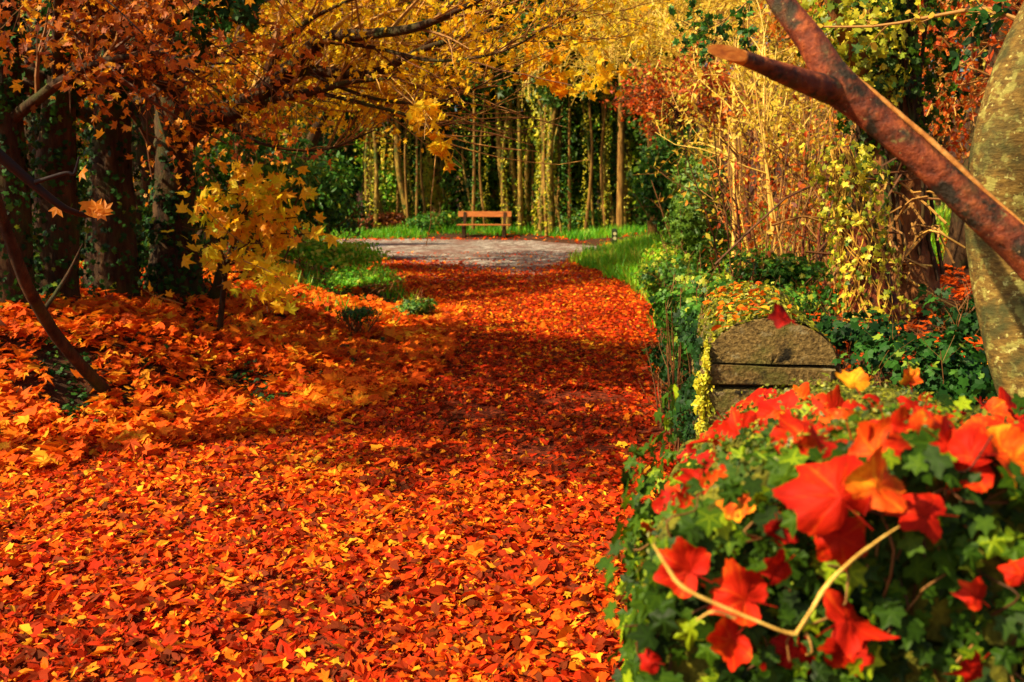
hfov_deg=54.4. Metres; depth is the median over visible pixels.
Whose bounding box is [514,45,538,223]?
slender tree
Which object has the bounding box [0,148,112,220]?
leafy branch
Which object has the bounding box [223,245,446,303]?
fallen leaves
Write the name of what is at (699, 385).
climbing ivy
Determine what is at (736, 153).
sapling
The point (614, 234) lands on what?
marker post
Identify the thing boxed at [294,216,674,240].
grass
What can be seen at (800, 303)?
bramble bush
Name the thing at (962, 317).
holly bush
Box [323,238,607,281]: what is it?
gravel path
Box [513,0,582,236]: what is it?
slender tree
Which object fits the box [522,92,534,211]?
slender tree
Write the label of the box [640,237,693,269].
bramble bush
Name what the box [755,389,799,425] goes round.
red leaf
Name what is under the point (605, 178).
slender tree
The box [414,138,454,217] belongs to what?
hazel bush
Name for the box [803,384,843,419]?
red leaf
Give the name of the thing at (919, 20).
leafy sprig
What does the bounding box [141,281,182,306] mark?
leafy sprig
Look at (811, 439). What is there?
red leaf
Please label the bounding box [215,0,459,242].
golden tree
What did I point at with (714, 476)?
red leaf
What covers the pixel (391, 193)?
hazel bush
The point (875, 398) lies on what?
red leaf
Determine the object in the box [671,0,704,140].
slender tree
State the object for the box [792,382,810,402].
red leaf
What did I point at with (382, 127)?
slender tree
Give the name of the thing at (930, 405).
red leaf
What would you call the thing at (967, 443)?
red leaf
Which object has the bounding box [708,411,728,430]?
red leaf
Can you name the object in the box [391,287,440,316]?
fern clump
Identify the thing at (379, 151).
conifer tree
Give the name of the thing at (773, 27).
beech tree
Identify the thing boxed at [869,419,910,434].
red leaf
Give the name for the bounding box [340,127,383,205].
sunlit bush
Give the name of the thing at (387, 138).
slender tree
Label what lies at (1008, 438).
leaf
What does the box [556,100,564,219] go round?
slender tree
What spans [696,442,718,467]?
red leaf
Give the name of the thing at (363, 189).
slender tree
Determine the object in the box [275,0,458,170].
golden tree
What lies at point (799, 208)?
bare thicket
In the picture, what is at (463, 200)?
ivy covered tree
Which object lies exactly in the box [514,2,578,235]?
slender tree
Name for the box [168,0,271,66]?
leafy sprig
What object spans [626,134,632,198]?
slender tree
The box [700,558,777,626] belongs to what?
red leaf
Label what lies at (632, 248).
grass
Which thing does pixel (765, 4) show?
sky
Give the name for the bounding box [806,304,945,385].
holly bush
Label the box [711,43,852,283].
sapling
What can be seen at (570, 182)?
slender tree
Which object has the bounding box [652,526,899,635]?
twig
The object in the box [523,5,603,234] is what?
slender tree
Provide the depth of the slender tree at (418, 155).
38.92 m
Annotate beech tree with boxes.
[732,0,995,193]
[851,0,1023,157]
[918,0,1019,270]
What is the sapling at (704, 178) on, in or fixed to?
on the ground at (58, 391)
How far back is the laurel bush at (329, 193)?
23.59 m
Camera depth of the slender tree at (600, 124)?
35.31 m
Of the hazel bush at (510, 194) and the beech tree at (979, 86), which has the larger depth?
the hazel bush at (510, 194)
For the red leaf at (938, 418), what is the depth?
1.58 m
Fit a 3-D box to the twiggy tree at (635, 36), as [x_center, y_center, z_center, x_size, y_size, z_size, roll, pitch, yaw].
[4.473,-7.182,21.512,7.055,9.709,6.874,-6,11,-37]
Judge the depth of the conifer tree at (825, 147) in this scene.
37.25 m
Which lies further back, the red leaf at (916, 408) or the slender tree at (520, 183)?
the slender tree at (520, 183)
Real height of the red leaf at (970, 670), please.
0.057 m
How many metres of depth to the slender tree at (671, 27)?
33.03 m
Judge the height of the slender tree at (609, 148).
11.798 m
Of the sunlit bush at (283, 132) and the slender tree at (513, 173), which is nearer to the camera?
the slender tree at (513, 173)
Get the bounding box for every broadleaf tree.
[0,0,274,314]
[0,0,345,303]
[12,0,353,305]
[18,0,192,192]
[22,1,263,261]
[188,0,389,256]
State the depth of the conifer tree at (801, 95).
80.77 m
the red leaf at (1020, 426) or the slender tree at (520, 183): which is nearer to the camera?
the red leaf at (1020, 426)
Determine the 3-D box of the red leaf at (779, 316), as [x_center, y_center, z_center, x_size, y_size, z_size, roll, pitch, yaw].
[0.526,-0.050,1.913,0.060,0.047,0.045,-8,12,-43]
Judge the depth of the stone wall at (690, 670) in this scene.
1.54 m
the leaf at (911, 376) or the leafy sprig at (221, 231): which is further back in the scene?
the leafy sprig at (221, 231)
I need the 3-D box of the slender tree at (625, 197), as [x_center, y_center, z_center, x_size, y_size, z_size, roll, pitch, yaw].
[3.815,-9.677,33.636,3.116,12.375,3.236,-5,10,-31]
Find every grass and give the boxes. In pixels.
[264,237,418,324]
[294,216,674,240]
[567,196,951,326]
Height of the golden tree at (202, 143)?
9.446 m
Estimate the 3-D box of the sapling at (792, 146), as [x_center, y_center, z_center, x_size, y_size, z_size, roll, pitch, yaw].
[3.070,-1.670,9.498,2.140,2.546,1.880,6,10,35]
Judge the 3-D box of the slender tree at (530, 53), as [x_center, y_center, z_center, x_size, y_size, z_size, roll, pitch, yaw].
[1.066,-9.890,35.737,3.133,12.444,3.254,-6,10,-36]
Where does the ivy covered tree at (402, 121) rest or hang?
on the ground at (58, 391)
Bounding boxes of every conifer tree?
[284,100,318,142]
[378,117,381,194]
[399,124,403,214]
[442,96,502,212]
[500,93,537,216]
[500,104,508,200]
[562,102,567,222]
[573,84,617,200]
[573,90,617,122]
[628,140,633,213]
[681,6,706,139]
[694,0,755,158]
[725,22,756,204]
[727,20,752,175]
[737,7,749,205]
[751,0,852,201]
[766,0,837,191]
[768,17,778,199]
[779,39,818,115]
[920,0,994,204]
[942,25,966,96]
[957,1,991,127]
[960,17,978,140]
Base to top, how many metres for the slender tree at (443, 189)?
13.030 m
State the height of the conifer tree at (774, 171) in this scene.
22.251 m
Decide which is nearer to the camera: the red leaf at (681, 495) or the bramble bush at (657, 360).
the red leaf at (681, 495)
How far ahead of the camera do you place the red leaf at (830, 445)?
1.49 m
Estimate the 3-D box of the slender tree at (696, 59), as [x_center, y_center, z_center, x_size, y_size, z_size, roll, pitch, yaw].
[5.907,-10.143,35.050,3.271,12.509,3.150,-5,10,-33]
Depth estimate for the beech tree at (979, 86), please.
10.15 m
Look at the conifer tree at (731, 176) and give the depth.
77.33 m
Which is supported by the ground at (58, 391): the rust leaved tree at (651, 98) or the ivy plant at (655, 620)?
the rust leaved tree at (651, 98)
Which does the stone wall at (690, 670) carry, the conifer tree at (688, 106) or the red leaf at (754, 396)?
the red leaf at (754, 396)
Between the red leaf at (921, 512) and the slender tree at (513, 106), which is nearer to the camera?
the red leaf at (921, 512)
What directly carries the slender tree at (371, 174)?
on the ground at (58, 391)
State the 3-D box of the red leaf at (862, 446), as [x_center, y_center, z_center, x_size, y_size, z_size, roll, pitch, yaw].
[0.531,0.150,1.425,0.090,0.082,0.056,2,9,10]
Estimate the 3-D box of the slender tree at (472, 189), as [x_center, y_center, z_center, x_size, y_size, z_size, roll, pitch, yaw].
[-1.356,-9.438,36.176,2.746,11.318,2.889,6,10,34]
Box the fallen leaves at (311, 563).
[0,193,680,681]
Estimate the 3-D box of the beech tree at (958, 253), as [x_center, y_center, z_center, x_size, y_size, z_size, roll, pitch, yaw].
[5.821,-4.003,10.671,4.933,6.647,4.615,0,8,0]
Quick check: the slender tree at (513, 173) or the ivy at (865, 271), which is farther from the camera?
the slender tree at (513, 173)
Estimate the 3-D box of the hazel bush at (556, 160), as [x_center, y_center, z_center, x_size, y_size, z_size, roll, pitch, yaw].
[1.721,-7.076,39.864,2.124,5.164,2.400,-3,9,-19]
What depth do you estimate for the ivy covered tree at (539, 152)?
35.78 m
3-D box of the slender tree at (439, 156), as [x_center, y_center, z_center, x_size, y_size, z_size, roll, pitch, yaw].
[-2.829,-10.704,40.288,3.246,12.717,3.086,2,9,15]
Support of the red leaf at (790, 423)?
on the stone wall at (690, 670)
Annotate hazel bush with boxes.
[369,150,411,224]
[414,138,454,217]
[481,121,524,221]
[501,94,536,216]
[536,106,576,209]
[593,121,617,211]
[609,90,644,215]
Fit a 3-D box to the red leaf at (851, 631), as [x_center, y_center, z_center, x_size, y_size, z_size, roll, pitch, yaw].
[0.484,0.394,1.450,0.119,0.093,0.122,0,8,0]
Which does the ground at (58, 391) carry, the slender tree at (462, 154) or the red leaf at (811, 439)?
the slender tree at (462, 154)
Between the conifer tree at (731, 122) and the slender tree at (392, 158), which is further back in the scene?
the conifer tree at (731, 122)
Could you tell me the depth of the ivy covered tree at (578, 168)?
36.50 m
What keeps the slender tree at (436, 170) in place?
on the ground at (58, 391)
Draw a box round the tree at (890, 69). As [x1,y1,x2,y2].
[714,0,972,316]
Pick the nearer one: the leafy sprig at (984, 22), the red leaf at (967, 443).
the red leaf at (967, 443)
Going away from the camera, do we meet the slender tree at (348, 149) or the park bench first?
the park bench
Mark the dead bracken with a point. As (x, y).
(387, 219)
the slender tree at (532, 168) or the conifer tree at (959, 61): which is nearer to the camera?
the slender tree at (532, 168)
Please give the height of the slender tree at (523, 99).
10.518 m
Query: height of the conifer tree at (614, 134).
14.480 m
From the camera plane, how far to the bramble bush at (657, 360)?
6.69 m
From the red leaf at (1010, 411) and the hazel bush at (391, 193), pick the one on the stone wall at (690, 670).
the red leaf at (1010, 411)
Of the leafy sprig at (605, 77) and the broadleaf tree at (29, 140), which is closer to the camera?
the leafy sprig at (605, 77)
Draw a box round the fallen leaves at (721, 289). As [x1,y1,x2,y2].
[698,281,827,335]
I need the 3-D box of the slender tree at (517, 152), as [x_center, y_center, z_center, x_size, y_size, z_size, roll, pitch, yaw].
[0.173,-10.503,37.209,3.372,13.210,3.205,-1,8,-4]
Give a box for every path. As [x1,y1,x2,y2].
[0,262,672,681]
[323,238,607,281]
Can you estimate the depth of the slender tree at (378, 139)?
40.91 m
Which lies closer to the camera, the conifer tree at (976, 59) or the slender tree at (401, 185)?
the slender tree at (401, 185)
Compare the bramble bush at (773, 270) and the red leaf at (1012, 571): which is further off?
the bramble bush at (773, 270)
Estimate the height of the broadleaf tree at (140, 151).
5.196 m
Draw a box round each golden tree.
[81,0,339,247]
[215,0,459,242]
[227,1,445,235]
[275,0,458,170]
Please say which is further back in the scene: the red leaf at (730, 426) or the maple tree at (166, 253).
the maple tree at (166, 253)
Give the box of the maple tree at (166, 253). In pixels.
[26,0,687,306]
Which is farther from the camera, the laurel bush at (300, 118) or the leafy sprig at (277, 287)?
the laurel bush at (300, 118)
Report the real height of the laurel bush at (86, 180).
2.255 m
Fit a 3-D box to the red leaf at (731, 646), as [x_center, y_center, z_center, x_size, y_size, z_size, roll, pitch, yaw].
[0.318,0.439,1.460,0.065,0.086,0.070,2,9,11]
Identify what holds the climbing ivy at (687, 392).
attached to the stone wall at (753, 350)
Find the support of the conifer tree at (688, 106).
on the ground at (58, 391)
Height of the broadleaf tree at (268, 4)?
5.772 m
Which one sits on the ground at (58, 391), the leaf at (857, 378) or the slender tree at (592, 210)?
the slender tree at (592, 210)
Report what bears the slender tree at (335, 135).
on the ground at (58, 391)
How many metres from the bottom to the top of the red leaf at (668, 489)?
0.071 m
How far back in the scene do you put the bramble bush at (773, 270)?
8.46 m
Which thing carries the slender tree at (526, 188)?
on the ground at (58, 391)
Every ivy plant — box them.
[593,382,1023,681]
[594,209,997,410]
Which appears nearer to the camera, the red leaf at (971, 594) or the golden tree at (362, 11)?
the red leaf at (971, 594)
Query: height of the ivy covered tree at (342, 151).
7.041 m
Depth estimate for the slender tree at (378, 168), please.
40.14 m
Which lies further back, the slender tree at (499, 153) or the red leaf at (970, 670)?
the slender tree at (499, 153)
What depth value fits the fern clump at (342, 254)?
15.36 m
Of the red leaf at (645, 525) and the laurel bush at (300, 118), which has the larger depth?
the laurel bush at (300, 118)
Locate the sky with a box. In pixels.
[82,4,991,110]
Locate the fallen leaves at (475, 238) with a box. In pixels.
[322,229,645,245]
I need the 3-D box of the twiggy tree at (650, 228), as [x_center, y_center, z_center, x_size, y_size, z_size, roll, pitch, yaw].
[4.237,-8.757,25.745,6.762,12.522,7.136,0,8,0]
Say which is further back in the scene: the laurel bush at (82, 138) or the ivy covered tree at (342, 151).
the ivy covered tree at (342, 151)
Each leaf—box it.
[638,647,664,673]
[641,520,654,538]
[652,490,676,513]
[653,537,712,598]
[665,481,682,492]
[672,489,694,512]
[674,467,708,493]
[676,444,696,469]
[689,430,724,445]
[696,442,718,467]
[696,464,727,495]
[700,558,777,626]
[707,617,751,671]
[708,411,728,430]
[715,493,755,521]
[717,407,756,445]
[725,388,777,413]
[747,410,783,438]
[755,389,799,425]
[757,548,794,584]
[759,623,816,675]
[762,513,798,546]
[767,302,796,328]
[770,413,842,453]
[772,454,872,535]
[791,393,815,415]
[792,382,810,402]
[797,424,827,455]
[802,407,854,423]
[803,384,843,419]
[814,516,867,570]
[816,586,899,658]
[817,637,880,676]
[820,420,869,462]
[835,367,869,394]
[842,398,869,414]
[844,445,907,516]
[847,416,911,461]
[862,394,882,411]
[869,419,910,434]
[883,493,958,544]
[890,406,910,426]
[893,409,940,434]
[897,392,929,410]
[898,396,936,407]
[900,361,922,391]
[911,405,949,417]
[918,391,939,404]
[922,413,991,466]
[933,415,954,428]
[938,410,963,424]
[940,649,989,681]
[944,424,1007,493]
[950,397,1023,431]
[951,575,989,610]
[959,415,1003,478]
[974,397,1014,422]
[978,424,1023,487]
[997,558,1023,586]
[998,387,1023,425]
[1007,408,1023,419]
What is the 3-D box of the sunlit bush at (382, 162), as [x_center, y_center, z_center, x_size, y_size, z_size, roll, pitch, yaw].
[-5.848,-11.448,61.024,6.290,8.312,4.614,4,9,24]
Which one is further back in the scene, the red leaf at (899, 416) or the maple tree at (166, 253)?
the maple tree at (166, 253)
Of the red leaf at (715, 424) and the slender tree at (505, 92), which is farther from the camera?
the slender tree at (505, 92)
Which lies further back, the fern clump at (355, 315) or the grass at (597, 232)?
the grass at (597, 232)
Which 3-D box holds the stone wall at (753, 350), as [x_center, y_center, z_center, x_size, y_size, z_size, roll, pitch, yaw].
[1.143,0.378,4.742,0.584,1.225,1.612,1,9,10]
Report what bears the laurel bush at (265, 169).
on the ground at (58, 391)
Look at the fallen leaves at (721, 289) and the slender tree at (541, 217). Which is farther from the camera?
the slender tree at (541, 217)
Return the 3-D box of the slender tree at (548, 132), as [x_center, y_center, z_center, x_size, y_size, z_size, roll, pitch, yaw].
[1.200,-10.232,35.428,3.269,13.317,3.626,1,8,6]
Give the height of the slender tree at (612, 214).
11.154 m
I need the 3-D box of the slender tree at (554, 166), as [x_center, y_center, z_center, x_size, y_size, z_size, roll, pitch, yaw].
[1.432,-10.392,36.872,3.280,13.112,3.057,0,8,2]
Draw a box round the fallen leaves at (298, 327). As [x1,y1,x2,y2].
[0,256,469,473]
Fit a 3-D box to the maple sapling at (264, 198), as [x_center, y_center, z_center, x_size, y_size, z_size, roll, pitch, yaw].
[-2.154,-0.785,8.455,1.460,1.650,0.908,4,9,27]
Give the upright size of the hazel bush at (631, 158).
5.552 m
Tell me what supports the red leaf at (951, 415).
on the stone wall at (690, 670)
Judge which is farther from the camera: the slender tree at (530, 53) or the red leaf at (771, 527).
the slender tree at (530, 53)
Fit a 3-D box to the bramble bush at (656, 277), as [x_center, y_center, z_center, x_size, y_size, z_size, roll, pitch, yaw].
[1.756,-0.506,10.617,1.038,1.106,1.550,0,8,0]
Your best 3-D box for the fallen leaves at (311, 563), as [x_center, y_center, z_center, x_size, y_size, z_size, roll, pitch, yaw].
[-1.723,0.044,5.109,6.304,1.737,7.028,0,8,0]
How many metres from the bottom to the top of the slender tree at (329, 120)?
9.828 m
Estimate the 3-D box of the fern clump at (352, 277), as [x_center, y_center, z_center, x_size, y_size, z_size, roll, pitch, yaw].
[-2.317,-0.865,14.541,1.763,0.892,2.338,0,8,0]
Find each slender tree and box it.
[290,8,327,220]
[295,26,354,201]
[329,12,343,223]
[330,97,375,212]
[340,0,407,231]
[344,13,401,230]
[358,116,370,214]
[364,101,395,188]
[368,15,399,214]
[368,119,391,212]
[368,122,378,213]
[382,93,395,210]
[383,98,400,204]
[384,69,402,223]
[387,0,458,221]
[393,0,442,225]
[394,14,438,220]
[399,3,438,223]
[400,115,411,218]
[412,2,471,213]
[420,0,448,215]
[426,104,443,214]
[431,0,498,232]
[436,80,449,205]
[437,4,515,228]
[457,0,509,229]
[469,0,530,222]
[475,3,530,233]
[481,0,527,229]
[490,61,533,226]
[490,90,499,223]
[493,92,516,224]
[496,1,547,234]
[497,11,533,225]
[502,94,557,220]
[504,0,556,229]
[512,86,530,225]
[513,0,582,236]
[513,75,534,229]
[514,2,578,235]
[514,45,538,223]
[515,2,564,146]
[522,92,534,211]
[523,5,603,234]
[538,1,599,232]
[553,98,561,225]
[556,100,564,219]
[557,0,616,230]
[563,7,630,228]
[571,4,631,228]
[572,57,628,227]
[574,58,614,211]
[581,0,634,228]
[599,95,616,208]
[601,6,667,227]
[602,17,660,226]
[624,8,671,226]
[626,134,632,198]
[632,44,671,224]
[634,0,701,82]
[665,5,715,218]
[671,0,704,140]
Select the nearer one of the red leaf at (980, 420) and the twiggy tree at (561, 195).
the red leaf at (980, 420)
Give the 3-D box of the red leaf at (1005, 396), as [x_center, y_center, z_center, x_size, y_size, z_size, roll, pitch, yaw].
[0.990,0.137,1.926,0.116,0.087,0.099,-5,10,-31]
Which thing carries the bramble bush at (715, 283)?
on the ground at (58, 391)
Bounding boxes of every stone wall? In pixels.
[631,372,1023,681]
[691,281,838,436]
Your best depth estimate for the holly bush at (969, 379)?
3.82 m
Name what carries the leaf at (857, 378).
on the stone wall at (690, 670)
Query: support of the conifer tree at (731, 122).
on the ground at (58, 391)
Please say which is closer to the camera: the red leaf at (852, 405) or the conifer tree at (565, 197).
the red leaf at (852, 405)
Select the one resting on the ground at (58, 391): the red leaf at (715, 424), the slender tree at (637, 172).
the slender tree at (637, 172)
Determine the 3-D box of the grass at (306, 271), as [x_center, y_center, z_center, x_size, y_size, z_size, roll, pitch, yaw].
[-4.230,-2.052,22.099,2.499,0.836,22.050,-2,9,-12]
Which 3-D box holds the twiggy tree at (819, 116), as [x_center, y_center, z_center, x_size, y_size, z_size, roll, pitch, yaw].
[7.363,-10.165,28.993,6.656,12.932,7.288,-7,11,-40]
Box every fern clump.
[244,227,393,274]
[298,258,413,300]
[334,300,382,338]
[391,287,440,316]
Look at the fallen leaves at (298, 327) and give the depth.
7.86 m
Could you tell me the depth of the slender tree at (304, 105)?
37.73 m
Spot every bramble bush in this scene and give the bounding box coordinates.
[629,242,717,321]
[636,259,717,453]
[636,295,692,431]
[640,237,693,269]
[665,263,748,297]
[704,245,842,314]
[743,276,850,322]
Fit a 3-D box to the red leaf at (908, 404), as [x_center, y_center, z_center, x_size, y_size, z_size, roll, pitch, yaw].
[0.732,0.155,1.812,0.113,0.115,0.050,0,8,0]
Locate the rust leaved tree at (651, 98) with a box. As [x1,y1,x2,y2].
[599,30,766,157]
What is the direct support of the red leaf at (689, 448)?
on the stone wall at (690, 670)
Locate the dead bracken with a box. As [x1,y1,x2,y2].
[348,208,405,231]
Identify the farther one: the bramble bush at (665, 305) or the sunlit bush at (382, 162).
the sunlit bush at (382, 162)
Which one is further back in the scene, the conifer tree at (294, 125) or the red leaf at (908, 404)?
the conifer tree at (294, 125)
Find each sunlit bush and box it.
[259,106,299,145]
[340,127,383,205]
[380,122,468,194]
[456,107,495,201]
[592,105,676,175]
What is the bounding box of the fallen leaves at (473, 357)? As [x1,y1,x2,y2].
[342,251,667,390]
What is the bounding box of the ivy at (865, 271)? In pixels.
[799,137,916,328]
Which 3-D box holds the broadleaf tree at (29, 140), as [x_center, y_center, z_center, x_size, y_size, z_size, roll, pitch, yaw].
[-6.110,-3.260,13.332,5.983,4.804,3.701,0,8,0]
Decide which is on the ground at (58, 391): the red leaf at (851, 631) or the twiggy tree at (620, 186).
the twiggy tree at (620, 186)
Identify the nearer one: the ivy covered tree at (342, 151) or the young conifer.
the young conifer
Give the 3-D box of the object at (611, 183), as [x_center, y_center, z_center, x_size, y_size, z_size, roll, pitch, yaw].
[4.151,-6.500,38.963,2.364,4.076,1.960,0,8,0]
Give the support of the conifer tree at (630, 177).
on the ground at (58, 391)
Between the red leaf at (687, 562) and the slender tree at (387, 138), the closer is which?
the red leaf at (687, 562)
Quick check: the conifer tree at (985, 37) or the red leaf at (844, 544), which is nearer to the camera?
the red leaf at (844, 544)
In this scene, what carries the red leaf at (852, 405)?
on the stone wall at (690, 670)
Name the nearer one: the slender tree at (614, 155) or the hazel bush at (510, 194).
the slender tree at (614, 155)
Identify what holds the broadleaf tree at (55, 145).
on the ground at (58, 391)
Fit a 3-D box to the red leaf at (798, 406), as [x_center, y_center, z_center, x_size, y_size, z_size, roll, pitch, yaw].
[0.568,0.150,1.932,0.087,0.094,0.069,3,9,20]
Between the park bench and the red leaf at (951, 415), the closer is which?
the red leaf at (951, 415)
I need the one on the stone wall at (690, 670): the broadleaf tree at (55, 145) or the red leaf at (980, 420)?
the red leaf at (980, 420)
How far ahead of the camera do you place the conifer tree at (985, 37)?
40.57 m
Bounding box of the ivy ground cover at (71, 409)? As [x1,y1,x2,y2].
[0,251,400,432]
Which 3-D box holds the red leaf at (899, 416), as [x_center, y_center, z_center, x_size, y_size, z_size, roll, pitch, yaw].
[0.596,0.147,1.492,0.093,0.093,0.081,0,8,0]
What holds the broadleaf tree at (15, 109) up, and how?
on the ground at (58, 391)
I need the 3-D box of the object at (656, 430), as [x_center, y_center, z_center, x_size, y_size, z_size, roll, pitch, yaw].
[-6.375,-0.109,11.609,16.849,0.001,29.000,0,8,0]
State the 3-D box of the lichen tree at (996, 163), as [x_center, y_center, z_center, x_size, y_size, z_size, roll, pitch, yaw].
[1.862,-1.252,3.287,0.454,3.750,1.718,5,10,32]
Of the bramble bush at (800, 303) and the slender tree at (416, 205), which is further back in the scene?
the slender tree at (416, 205)
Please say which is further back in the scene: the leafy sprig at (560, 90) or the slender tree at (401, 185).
the slender tree at (401, 185)
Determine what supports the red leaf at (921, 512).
attached to the ivy plant at (655, 620)
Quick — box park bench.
[456,211,511,237]
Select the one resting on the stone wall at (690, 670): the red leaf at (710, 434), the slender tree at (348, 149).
the red leaf at (710, 434)
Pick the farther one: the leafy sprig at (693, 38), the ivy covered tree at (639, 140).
the ivy covered tree at (639, 140)
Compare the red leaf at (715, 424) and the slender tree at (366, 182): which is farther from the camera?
the slender tree at (366, 182)
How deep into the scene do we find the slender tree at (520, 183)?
36.25 m
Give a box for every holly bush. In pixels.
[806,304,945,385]
[832,327,997,412]
[909,277,980,343]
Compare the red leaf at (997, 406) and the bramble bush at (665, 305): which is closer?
the red leaf at (997, 406)
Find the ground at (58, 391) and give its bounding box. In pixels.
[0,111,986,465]
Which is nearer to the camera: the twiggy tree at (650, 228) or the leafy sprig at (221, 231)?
the leafy sprig at (221, 231)
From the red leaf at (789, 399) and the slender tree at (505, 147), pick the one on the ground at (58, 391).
the slender tree at (505, 147)
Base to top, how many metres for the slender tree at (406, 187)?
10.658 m
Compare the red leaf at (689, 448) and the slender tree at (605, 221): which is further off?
the slender tree at (605, 221)
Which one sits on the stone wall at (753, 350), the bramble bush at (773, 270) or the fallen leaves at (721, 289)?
the fallen leaves at (721, 289)
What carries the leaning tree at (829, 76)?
on the ground at (58, 391)
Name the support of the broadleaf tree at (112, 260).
on the ground at (58, 391)
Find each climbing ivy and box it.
[668,304,703,443]
[691,339,714,437]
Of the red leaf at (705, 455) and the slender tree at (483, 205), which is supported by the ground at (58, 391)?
the slender tree at (483, 205)
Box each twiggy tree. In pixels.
[502,0,660,229]
[549,0,843,211]
[560,0,763,237]
[560,107,563,214]
[606,0,986,230]
[675,0,845,206]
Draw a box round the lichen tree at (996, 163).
[964,1,1023,398]
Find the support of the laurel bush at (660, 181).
on the ground at (58, 391)
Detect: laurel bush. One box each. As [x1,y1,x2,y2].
[22,55,213,174]
[76,129,137,260]
[77,48,331,245]
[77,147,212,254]
[193,124,327,262]
[285,142,377,243]
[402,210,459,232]
[536,208,609,232]
[617,116,712,238]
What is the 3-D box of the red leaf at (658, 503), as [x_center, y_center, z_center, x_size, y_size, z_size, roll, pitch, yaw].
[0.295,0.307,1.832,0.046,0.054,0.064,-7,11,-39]
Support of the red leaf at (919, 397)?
on the stone wall at (690, 670)
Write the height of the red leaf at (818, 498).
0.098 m
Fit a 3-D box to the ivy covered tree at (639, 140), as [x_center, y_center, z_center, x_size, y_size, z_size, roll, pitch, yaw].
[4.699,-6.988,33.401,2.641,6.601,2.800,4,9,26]
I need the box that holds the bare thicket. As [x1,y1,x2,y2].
[685,42,966,293]
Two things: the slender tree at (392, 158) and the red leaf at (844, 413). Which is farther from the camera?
the slender tree at (392, 158)
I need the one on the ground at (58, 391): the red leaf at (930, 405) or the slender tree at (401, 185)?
the slender tree at (401, 185)
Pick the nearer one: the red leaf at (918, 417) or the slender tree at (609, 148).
the red leaf at (918, 417)
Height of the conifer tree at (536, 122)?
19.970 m
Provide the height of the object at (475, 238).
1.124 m
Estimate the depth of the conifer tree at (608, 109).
48.06 m
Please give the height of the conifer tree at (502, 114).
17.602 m
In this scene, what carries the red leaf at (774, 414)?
on the stone wall at (690, 670)
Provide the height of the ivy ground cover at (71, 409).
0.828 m
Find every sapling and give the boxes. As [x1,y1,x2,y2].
[162,149,338,330]
[633,0,833,259]
[635,43,807,277]
[644,0,840,257]
[655,0,844,276]
[706,46,938,288]
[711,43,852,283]
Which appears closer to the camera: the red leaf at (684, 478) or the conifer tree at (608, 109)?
the red leaf at (684, 478)
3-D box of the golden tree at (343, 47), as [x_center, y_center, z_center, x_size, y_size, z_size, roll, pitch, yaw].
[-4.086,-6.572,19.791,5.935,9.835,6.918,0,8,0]
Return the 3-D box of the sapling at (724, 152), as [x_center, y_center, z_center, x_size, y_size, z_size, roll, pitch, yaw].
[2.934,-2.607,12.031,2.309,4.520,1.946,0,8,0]
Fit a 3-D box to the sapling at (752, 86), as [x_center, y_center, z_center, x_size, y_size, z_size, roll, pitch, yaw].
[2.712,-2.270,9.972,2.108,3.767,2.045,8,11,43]
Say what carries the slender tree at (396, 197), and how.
on the ground at (58, 391)
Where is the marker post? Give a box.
[611,228,617,243]
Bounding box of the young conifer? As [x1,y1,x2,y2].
[627,139,732,273]
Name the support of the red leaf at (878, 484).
attached to the ivy plant at (655, 620)
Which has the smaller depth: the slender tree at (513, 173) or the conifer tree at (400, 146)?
the slender tree at (513, 173)
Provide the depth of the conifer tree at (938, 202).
36.94 m
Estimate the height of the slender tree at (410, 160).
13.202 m
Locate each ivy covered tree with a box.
[281,79,377,225]
[377,93,451,219]
[431,40,514,227]
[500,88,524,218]
[525,61,556,234]
[549,59,615,223]
[610,34,688,227]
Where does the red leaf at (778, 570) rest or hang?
attached to the ivy plant at (655, 620)
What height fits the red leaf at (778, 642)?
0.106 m
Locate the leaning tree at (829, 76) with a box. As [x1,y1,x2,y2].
[708,0,1023,281]
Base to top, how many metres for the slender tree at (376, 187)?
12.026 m
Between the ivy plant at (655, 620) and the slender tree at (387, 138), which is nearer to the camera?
the ivy plant at (655, 620)
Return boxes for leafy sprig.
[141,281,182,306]
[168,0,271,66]
[194,196,243,243]
[244,260,298,305]
[392,86,455,173]
[520,1,589,98]
[569,6,628,104]
[657,0,758,69]
[813,0,1014,50]
[949,0,1015,71]
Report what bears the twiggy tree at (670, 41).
on the ground at (58, 391)
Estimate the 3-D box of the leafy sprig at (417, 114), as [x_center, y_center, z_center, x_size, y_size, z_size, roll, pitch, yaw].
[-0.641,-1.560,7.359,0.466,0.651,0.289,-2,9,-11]

